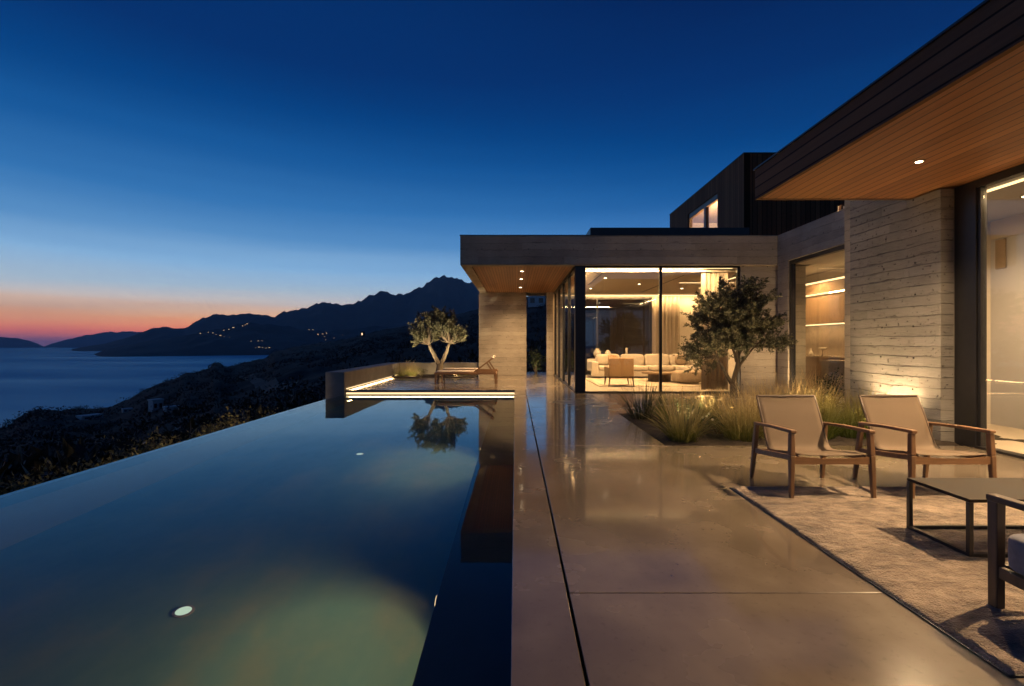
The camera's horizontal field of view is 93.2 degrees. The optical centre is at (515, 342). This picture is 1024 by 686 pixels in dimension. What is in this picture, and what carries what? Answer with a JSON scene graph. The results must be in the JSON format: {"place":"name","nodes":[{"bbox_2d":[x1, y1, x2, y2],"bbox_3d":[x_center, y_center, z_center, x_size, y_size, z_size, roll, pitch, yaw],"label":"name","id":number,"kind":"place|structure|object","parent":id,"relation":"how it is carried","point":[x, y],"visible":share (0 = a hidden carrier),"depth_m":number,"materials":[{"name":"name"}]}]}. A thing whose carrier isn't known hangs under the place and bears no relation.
{"place":"outdoors","nodes":[
{"label":"outdoors","id":0,"kind":"place"},
{"bbox_2d":[0,337,43,347],"bbox_3d":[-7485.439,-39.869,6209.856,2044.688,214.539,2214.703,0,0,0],"label":"island","id":1,"kind":"structure","parent":0,"point":[5,342],"depth_m":6599.92,"materials":[{"name":"stone"}]},
{"bbox_2d":[43,331,140,347],"bbox_3d":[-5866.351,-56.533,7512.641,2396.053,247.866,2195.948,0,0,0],"label":"island","id":2,"kind":"structure","parent":0,"point":[94,339],"depth_m":6984.41,"materials":[{"name":"stone"}]},
{"bbox_2d":[0,347,268,426],"bbox_3d":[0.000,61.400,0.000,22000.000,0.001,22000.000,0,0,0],"label":"sea","id":3,"kind":"structure","parent":0,"point":[34,377],"depth_m":943.12,"materials":[{"name":"blue liquid"}]},
{"bbox_2d":[94,322,412,356],"bbox_3d":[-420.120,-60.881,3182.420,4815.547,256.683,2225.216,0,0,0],"label":"headland","id":4,"kind":"structure","parent":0,"point":[243,339],"depth_m":2675.54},
{"bbox_2d":[214,371,292,393],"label":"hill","id":5,"kind":"structure","parent":0,"point":[258,382],"depth_m":93.38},
{"bbox_2d":[0,395,514,685],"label":"pool water","id":6,"kind":"structure","parent":0,"point":[352,540],"depth_m":3.51,"materials":[{"name":"blue liquid"}]},
{"bbox_2d":[72,275,478,350],"bbox_3d":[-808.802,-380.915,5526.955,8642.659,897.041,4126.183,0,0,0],"label":"mountain","id":7,"kind":"structure","parent":0,"point":[386,309],"depth_m":5186.39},
{"bbox_2d":[0,296,647,462],"bbox_3d":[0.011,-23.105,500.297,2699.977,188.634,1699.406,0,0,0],"label":"ground","id":8,"kind":"structure","parent":0,"point":[622,324],"depth_m":98.47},
{"bbox_2d":[0,474,39,494],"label":"hillside bush","id":9,"kind":"object","parent":8,"relation":"on","point":[29,481],"visible":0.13,"depth_m":8.09,"materials":[{"name":"green plant"}]},
{"bbox_2d":[0,473,48,493],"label":"hillside bush","id":10,"kind":"object","parent":8,"relation":"on","point":[25,482],"visible":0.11,"depth_m":7.24,"materials":[{"name":"green plant"}]},
{"bbox_2d":[0,471,76,490],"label":"hillside bush","id":11,"kind":"object","parent":8,"relation":"on","point":[37,480],"visible":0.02,"depth_m":8.30,"materials":[{"name":"green plant"}]},
{"bbox_2d":[2,458,101,488],"bbox_3d":[-8.608,2.679,9.173,1.379,1.179,1.618,0,0,24],"label":"hillside bush","id":12,"kind":"object","parent":8,"relation":"on","point":[51,466],"visible":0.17,"depth_m":8.88,"materials":[{"name":"green plant"}]},
{"bbox_2d":[55,453,102,477],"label":"hillside bush","id":13,"kind":"object","parent":8,"relation":"on","point":[68,471],"visible":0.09,"depth_m":8.38,"materials":[{"name":"green plant"}]},
{"bbox_2d":[76,413,103,419],"bbox_3d":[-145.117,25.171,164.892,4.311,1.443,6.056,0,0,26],"label":"hillside house","id":14,"kind":"structure","parent":8,"relation":"on","point":[84,417],"depth_m":163.19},
{"bbox_2d":[75,435,125,471],"bbox_3d":[-7.573,2.399,9.021,1.185,1.408,1.162,0,0,0],"label":"hillside bush","id":15,"kind":"object","parent":8,"relation":"on","point":[98,461],"visible":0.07,"depth_m":9.06,"materials":[{"name":"green plant"}]},
{"bbox_2d":[100,451,123,464],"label":"hillside bush","id":16,"kind":"object","parent":8,"relation":"on","point":[115,457],"visible":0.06,"depth_m":9.75,"materials":[{"name":"green plant"}]},
{"bbox_2d":[85,448,139,469],"bbox_3d":[-6.481,2.373,7.959,1.188,1.234,0.649,0,0,11],"label":"hillside bush","id":17,"kind":"object","parent":8,"relation":"on","point":[116,460],"visible":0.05,"depth_m":8.08,"materials":[{"name":"green plant"}]},
{"bbox_2d":[121,408,132,412],"bbox_3d":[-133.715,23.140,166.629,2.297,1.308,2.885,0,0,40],"label":"hillside house","id":18,"kind":"structure","parent":8,"relation":"on","point":[124,410],"depth_m":165.88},
{"bbox_2d":[104,437,158,462],"bbox_3d":[-8.062,2.584,10.429,1.138,1.206,1.770,0,0,0],"label":"hillside bush","id":19,"kind":"object","parent":8,"relation":"on","point":[140,440],"visible":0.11,"depth_m":10.25,"materials":[{"name":"green plant"}]},
{"bbox_2d":[82,429,182,466],"bbox_3d":[-6.330,2.291,8.506,1.483,1.330,1.613,0,0,23],"label":"hillside bush","id":20,"kind":"object","parent":8,"relation":"on","point":[164,441],"visible":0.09,"depth_m":8.89,"materials":[{"name":"green plant"}]},
{"bbox_2d":[134,426,173,455],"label":"hillside bush","id":21,"kind":"object","parent":8,"relation":"on","point":[145,449],"visible":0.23,"depth_m":9.44,"materials":[{"name":"green plant"}]},
{"bbox_2d":[147,398,163,411],"bbox_3d":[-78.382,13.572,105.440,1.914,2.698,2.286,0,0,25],"label":"hillside house","id":22,"kind":"structure","parent":8,"relation":"on","point":[153,403],"depth_m":104.67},
{"bbox_2d":[131,431,198,455],"bbox_3d":[-7.620,2.502,10.888,1.564,1.117,1.203,0,0,-34],"label":"hillside bush","id":23,"kind":"object","parent":8,"relation":"on","point":[177,441],"visible":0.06,"depth_m":11.03,"materials":[{"name":"green plant"}]},
{"bbox_2d":[162,405,178,411],"bbox_3d":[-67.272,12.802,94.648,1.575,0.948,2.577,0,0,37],"label":"hillside house","id":24,"kind":"structure","parent":8,"relation":"on","point":[170,408],"depth_m":93.94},
{"bbox_2d":[187,418,219,438],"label":"hillside bush","id":25,"kind":"object","parent":8,"relation":"on","point":[212,429],"visible":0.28,"depth_m":12.49,"materials":[{"name":"green plant"}]},
{"bbox_2d":[194,426,223,436],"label":"hillside bush","id":26,"kind":"object","parent":8,"relation":"on","point":[209,430],"visible":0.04,"depth_m":10.75,"materials":[{"name":"green plant"}]},
{"bbox_2d":[200,410,242,434],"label":"hillside bush","id":27,"kind":"object","parent":8,"relation":"on","point":[226,422],"visible":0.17,"depth_m":13.33,"materials":[{"name":"green plant"}]},
{"bbox_2d":[219,406,244,430],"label":"hillside bush","id":28,"kind":"object","parent":8,"relation":"on","point":[228,414],"visible":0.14,"depth_m":10.79,"materials":[{"name":"green plant"}]},
{"bbox_2d":[216,406,262,428],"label":"hillside bush","id":29,"kind":"object","parent":8,"relation":"on","point":[248,417],"visible":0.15,"depth_m":13.95,"materials":[{"name":"green plant"}]},
{"bbox_2d":[253,406,277,419],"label":"hillside bush","id":30,"kind":"object","parent":8,"relation":"on","point":[269,412],"visible":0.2,"depth_m":14.54,"materials":[{"name":"green plant"}]},
{"bbox_2d":[0,299,545,494],"bbox_3d":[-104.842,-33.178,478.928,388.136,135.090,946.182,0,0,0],"label":"scrub","id":31,"kind":"object","parent":8,"relation":"on","point":[19,465],"visible":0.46,"depth_m":55.80,"materials":[{"name":"green plant"}]},
{"bbox_2d":[528,296,544,307],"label":"hillside house","id":32,"kind":"structure","parent":8,"relation":"on","point":[534,301],"depth_m":299.77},
{"bbox_2d":[526,396,586,685],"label":"deck base","id":33,"kind":"object","parent":8,"relation":"on","point":[563,575],"depth_m":2.90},
{"bbox_2d":[346,372,1023,685],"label":"deck","id":34,"kind":"structure","parent":33,"relation":"on","point":[684,566],"depth_m":2.96,"materials":[{"name":"concrete"}]},
{"bbox_2d":[391,374,475,377],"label":"terrace soil","id":35,"kind":"structure","parent":34,"relation":"on","point":[446,376],"depth_m":19.79,"materials":[{"name":"brown soil"}]},
{"bbox_2d":[392,357,407,375],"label":"feather grass","id":36,"kind":"object","parent":35,"relation":"on","point":[402,373],"depth_m":19.99,"materials":[{"name":"green plant"}]},
{"bbox_2d":[415,367,426,375],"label":"shrub","id":37,"kind":"object","parent":35,"relation":"on","point":[422,371],"visible":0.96,"depth_m":19.87,"materials":[{"name":"green plant"}]},
{"bbox_2d":[407,305,467,375],"bbox_3d":[-3.227,-0.098,20.291,2.523,3.052,1.452,0,0,0],"label":"olive tree","id":38,"kind":"object","parent":35,"relation":"on","point":[451,334],"visible":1,"depth_m":20.15,"materials":[{"name":"green plant"}]},
{"bbox_2d":[434,357,496,383],"bbox_3d":[-1.700,0.936,16.720,2.120,0.931,0.650,0,0,0],"label":"sun lounger","id":39,"kind":"object","parent":34,"relation":"on","point":[459,372],"visible":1,"depth_m":16.40,"materials":[{"name":"brown wood"}]},
{"bbox_2d":[441,355,497,380],"bbox_3d":[-1.720,0.936,18.350,2.120,0.931,0.650,0,0,0],"label":"sun lounger","id":40,"kind":"object","parent":34,"relation":"on","point":[493,369],"visible":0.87,"depth_m":18.09,"materials":[{"name":"brown wood"}]},
{"bbox_2d":[527,344,545,372],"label":"shrub","id":41,"kind":"object","parent":34,"relation":"on","point":[534,361],"visible":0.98,"depth_m":22.65,"materials":[{"name":"green plant"}]},
{"bbox_2d":[460,0,1023,458],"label":"house","id":42,"kind":"structure","parent":34,"relation":"on","point":[876,216],"depth_m":7.82,"materials":[{"name":"concrete"}]},
{"bbox_2d":[554,268,573,390],"bbox_3d":[1.730,-0.383,17.392,0.100,3.566,7.177,0,0,0],"label":"side window","id":43,"kind":"structure","parent":42,"relation":"in","point":[564,295],"depth_m":16.66,"materials":[{"name":"clear glass"}]},
{"bbox_2d":[586,297,651,374],"bbox_3d":[3.940,-0.299,21.250,4.080,3.398,0.120,0,0,0],"label":"back window","id":44,"kind":"structure","parent":42,"relation":"in","point":[649,298],"depth_m":21.20,"materials":[{"name":"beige metal"}]},
{"bbox_2d":[587,354,700,376],"bbox_3d":[5.150,0.895,18.775,4.300,0.890,3.150,0,0,0],"label":"sofa","id":45,"kind":"object","parent":42,"relation":"on","point":[648,362],"visible":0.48,"depth_m":19.50,"materials":[{"name":"beige fabric"}]},
{"bbox_2d":[596,355,607,364],"bbox_3d":[3.550,0.685,19.710,0.500,0.430,0.220,0,0,0],"label":"scatter cushion","id":46,"kind":"object","parent":45,"relation":"on","point":[601,359],"visible":0.84,"depth_m":19.61,"materials":[{"name":"beige fabric"}]},
{"bbox_2d":[607,355,617,364],"bbox_3d":[3.950,0.685,19.710,0.500,0.430,0.220,0,0,0],"label":"scatter cushion","id":47,"kind":"object","parent":45,"relation":"on","point":[612,356],"visible":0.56,"depth_m":19.62,"materials":[{"name":"beige fabric"}]},
{"bbox_2d":[675,355,686,364],"bbox_3d":[6.750,0.685,19.710,0.500,0.430,0.220,0,0,0],"label":"scatter cushion","id":48,"kind":"object","parent":45,"relation":"on","point":[679,362],"visible":0.62,"depth_m":19.61,"materials":[{"name":"brown fabric"}]},
{"bbox_2d":[586,378,729,385],"bbox_3d":[4.850,1.394,17.300,4.300,0.016,3.400,0,0,0],"label":"rug","id":49,"kind":"object","parent":42,"relation":"on","point":[620,381],"visible":0.5,"depth_m":16.98,"materials":[{"name":"beige carpet"}]},
{"bbox_2d":[604,358,633,386],"bbox_3d":[3.380,0.936,15.806,0.840,0.932,0.811,0,0,0],"label":"lounge chair","id":50,"kind":"object","parent":49,"relation":"on","point":[620,368],"visible":0.99,"depth_m":15.40,"materials":[{"name":"beige leather"}]},
{"bbox_2d":[641,371,671,381],"bbox_3d":[5.200,1.225,17.500,1.240,0.350,1.240,0,0,0],"label":"coffee table","id":51,"kind":"object","parent":49,"relation":"on","point":[666,376],"visible":0.7,"depth_m":17.22,"materials":[{"name":"brown wood"}]},
{"bbox_2d":[672,370,700,382],"bbox_3d":[5.850,1.145,16.550,0.860,0.410,0.800,0,0,0],"label":"pouf","id":52,"kind":"object","parent":49,"relation":"on","point":[686,377],"visible":0.82,"depth_m":16.18,"materials":[{"name":"brown fabric"}]},
{"bbox_2d":[586,266,739,392],"bbox_3d":[4.144,-0.383,13.650,4.345,3.566,0.100,0,0,0],"label":"front window","id":53,"kind":"structure","parent":42,"relation":"in","point":[660,267],"depth_m":13.61,"materials":[{"name":"black metal"}]},
{"bbox_2d":[652,296,679,354],"bbox_3d":[6.547,-0.320,21.023,1.205,3.400,0.146,0,0,0],"label":"curtain","id":54,"kind":"object","parent":42,"relation":"hanging from","point":[670,324],"visible":0.55,"depth_m":21.01,"materials":[{"name":"fabric"}]},
{"bbox_2d":[689,193,717,227],"bbox_3d":[7.660,-4.615,19.650,0.130,2.030,3.094,0,0,0],"label":"upper window","id":55,"kind":"structure","parent":42,"relation":"in","point":[704,207],"depth_m":19.34,"materials":[{"name":"black glass"}]},
{"bbox_2d":[701,272,727,389],"bbox_3d":[5.897,-0.350,14.323,0.805,3.460,0.131,0,0,0],"label":"curtain","id":56,"kind":"object","parent":42,"relation":"hanging from","point":[709,281],"visible":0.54,"depth_m":14.32,"materials":[{"name":"fabric"}]},
{"bbox_2d":[789,244,844,405],"bbox_3d":[7.390,-0.399,10.854,0.120,3.598,4.187,0,0,0],"label":"kitchen window","id":57,"kind":"structure","parent":42,"relation":"in","point":[792,264],"depth_m":12.86,"materials":[{"name":"black metal"}]},
{"bbox_2d":[806,276,844,389],"bbox_3d":[9.258,-0.230,13.715,0.676,3.260,5.470,0,0,0],"label":"kitchen unit","id":58,"kind":"object","parent":42,"relation":"on","point":[825,313],"visible":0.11,"depth_m":14.56,"materials":[{"name":"brown wood"}]},
{"bbox_2d":[913,159,924,163],"bbox_3d":[4.830,-2.170,5.790,0.116,0.010,0.116,0,0,0],"label":"downlight","id":59,"kind":"object","parent":42,"relation":"attached to","point":[918,161],"visible":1,"depth_m":5.77,"materials":[{"name":"glass"}]},
{"bbox_2d":[975,164,1023,458],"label":"sliding door","id":60,"kind":"structure","parent":42,"relation":"in","point":[982,184],"depth_m":6.41,"materials":[{"name":"black metal"}]},
{"bbox_2d":[995,238,1005,268],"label":"wall panel","id":61,"kind":"structure","parent":42,"relation":"attached to","point":[1000,253],"depth_m":8.20,"materials":[{"name":"brown wood"}]},
{"bbox_3d":[4.300,1.020,20.675,2.200,0.760,0.350,0,0,0],"label":"console table","id":62,"kind":"object","parent":42,"relation":"on","visible":0},
{"bbox_2d":[593,349,600,357],"bbox_3d":[3.500,0.438,20.680,0.340,0.400,0.340,0,0,0],"label":"vase","id":63,"kind":"object","parent":62,"relation":"on","point":[597,351],"visible":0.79,"depth_m":20.57,"materials":[{"name":"ceramic"}]},
{"bbox_2d":[623,414,1023,447],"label":"planting soil","id":64,"kind":"structure","parent":34,"relation":"on","point":[712,440],"depth_m":7.00,"materials":[{"name":"brown soil"}]},
{"bbox_2d":[665,397,717,426],"bbox_3d":[2.913,1.141,8.018,0.599,0.632,0.812,0,0,-36],"label":"shrub","id":65,"kind":"object","parent":64,"relation":"on","point":[685,412],"visible":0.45,"depth_m":8.03,"materials":[{"name":"green plant"}]},
{"bbox_2d":[704,411,733,433],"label":"shrub","id":66,"kind":"object","parent":64,"relation":"on","point":[716,424],"visible":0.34,"depth_m":7.48,"materials":[{"name":"green plant"}]},
{"bbox_2d":[673,273,797,417],"bbox_3d":[3.996,0.064,8.987,2.286,2.783,1.311,0,0,0],"label":"olive tree","id":67,"kind":"object","parent":64,"relation":"on","point":[733,328],"visible":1,"depth_m":8.80,"materials":[{"name":"green plant"}]},
{"bbox_2d":[741,369,855,416],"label":"feather grass","id":68,"kind":"object","parent":64,"relation":"on","point":[798,388],"depth_m":8.53,"materials":[{"name":"green plant"}]},
{"bbox_2d":[787,384,831,402],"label":"shrub","id":69,"kind":"object","parent":64,"relation":"on","point":[807,389],"visible":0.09,"depth_m":9.24,"materials":[{"name":"green plant"}]},
{"bbox_2d":[813,367,844,407],"bbox_3d":[6.153,0.936,9.438,0.660,1.040,0.721,0,0,28],"label":"shrub","id":70,"kind":"object","parent":64,"relation":"on","point":[830,384],"visible":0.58,"depth_m":9.34,"materials":[{"name":"green plant"}]},
{"bbox_2d":[729,486,1023,677],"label":"rug","id":71,"kind":"object","parent":34,"relation":"on","point":[877,543],"visible":0.77,"depth_m":3.21,"materials":[{"name":"wool"},{"name":"dark fabric edging"}]},
{"bbox_2d":[749,395,876,497],"bbox_3d":[2.815,0.971,4.666,0.765,0.862,0.775,0,0,0],"label":"sling chair","id":72,"kind":"object","parent":71,"relation":"on","point":[795,427],"visible":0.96,"depth_m":4.86,"materials":[{"name":"beige fabric"}]},
{"bbox_2d":[852,395,996,498],"bbox_3d":[3.885,0.971,4.666,0.765,0.862,0.775,0,0,0],"label":"sling chair","id":73,"kind":"object","parent":71,"relation":"on","point":[901,426],"visible":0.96,"depth_m":4.85,"materials":[{"name":"beige fabric"}]},
{"bbox_2d":[907,478,1023,557],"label":"coffee table","id":74,"kind":"object","parent":71,"relation":"on","point":[970,491],"visible":0.96,"depth_m":3.38,"materials":[{"name":"black metal"}]},
{"bbox_2d":[986,494,1023,608],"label":"lounge armchair","id":75,"kind":"object","parent":71,"relation":"on","point":[1001,571],"visible":0.87,"depth_m":2.50,"materials":[{"name":"brown wood"}]},
{"bbox_2d":[403,356,418,375],"bbox_3d":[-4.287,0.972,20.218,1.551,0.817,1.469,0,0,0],"label":"feather grass","id":76,"kind":"object","parent":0,"point":[412,374],"depth_m":20.15,"materials":[{"name":"green plant"}]},
{"bbox_2d":[0,0,983,345],"label":"sky","id":77,"kind":"structure","parent":0,"point":[164,163],"materials":[{"name":"blue"}]},
{"bbox_2d":[611,373,674,419],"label":"spiky grass","id":78,"kind":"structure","parent":0,"point":[637,413],"depth_m":8.90,"materials":[{"name":"green plant"}]},
{"bbox_2d":[641,391,695,423],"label":"feather grass","id":79,"kind":"object","parent":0,"point":[661,409],"depth_m":8.54,"materials":[{"name":"green plant"}]},
{"bbox_2d":[638,376,733,447],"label":"feather grass","id":80,"kind":"object","parent":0,"point":[688,433],"depth_m":6.91,"materials":[{"name":"green plant"}]},
{"bbox_2d":[674,379,741,423],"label":"feather grass","id":81,"kind":"object","parent":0,"point":[707,403],"depth_m":8.42,"materials":[{"name":"plant"}]},
{"bbox_2d":[689,382,771,441],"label":"feather grass","id":82,"kind":"object","parent":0,"point":[744,433],"depth_m":6.90,"materials":[{"name":"green plant"}]},
{"bbox_2d":[704,379,797,438],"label":"feather grass","id":83,"kind":"object","parent":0,"point":[751,407],"depth_m":7.18,"materials":[{"name":"green plant"}]},
{"bbox_2d":[707,374,808,425],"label":"feather grass","id":84,"kind":"object","parent":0,"point":[751,398],"depth_m":7.80,"materials":[{"name":"green plant"}]},
{"bbox_2d":[716,369,826,411],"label":"feather grass","id":85,"kind":"object","parent":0,"point":[781,386],"depth_m":8.40,"materials":[{"name":"plant"}]},
{"bbox_2d":[779,369,862,419],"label":"feather grass","id":86,"kind":"object","parent":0,"point":[831,393],"depth_m":8.66,"materials":[{"name":"plant"}]},
{"bbox_2d":[818,347,826,355],"bbox_3d":[9.100,0.253,14.350,0.220,0.250,0.220,0,0,0],"label":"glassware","id":87,"kind":"object","parent":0,"point":[822,348],"visible":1,"depth_m":14.29,"materials":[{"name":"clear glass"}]},
{"bbox_2d":[792,387,867,439],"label":"feather grass","id":88,"kind":"object","parent":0,"point":[830,434],"depth_m":7.04,"materials":[{"name":"green plant"}]},
{"bbox_2d":[818,360,844,397],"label":"kitchen island","id":89,"kind":"structure","parent":0,"point":[831,364],"depth_m":12.70,"materials":[{"name":"wood"}]},
{"bbox_2d":[802,383,903,438],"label":"feather grass","id":90,"kind":"object","parent":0,"point":[847,433],"depth_m":7.20,"materials":[{"name":"plant"}]},
{"bbox_2d":[827,385,890,433],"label":"feather grass","id":91,"kind":"object","parent":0,"point":[854,404],"depth_m":7.56,"materials":[{"name":"plant"}]},
{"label":"pool end","id":92,"kind":"structure","parent":0,"visible":0},
{"bbox_2d":[346,392,514,394],"bbox_3d":[-2.540,1.508,14.554,5.040,0.088,0.292,0,0,0],"label":"pool step","id":93,"kind":"object","parent":92,"relation":"on","point":[430,393],"visible":0.82,"depth_m":14.42,"materials":[{"name":"stone"}]},
{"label":"terrace base","id":94,"kind":"structure","parent":0,"visible":0},
{"bbox_2d":[325,362,477,398],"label":"wall","id":95,"kind":"structure","parent":94,"relation":"on","point":[339,382],"depth_m":16.73,"materials":[{"name":"concrete"}]}
]}

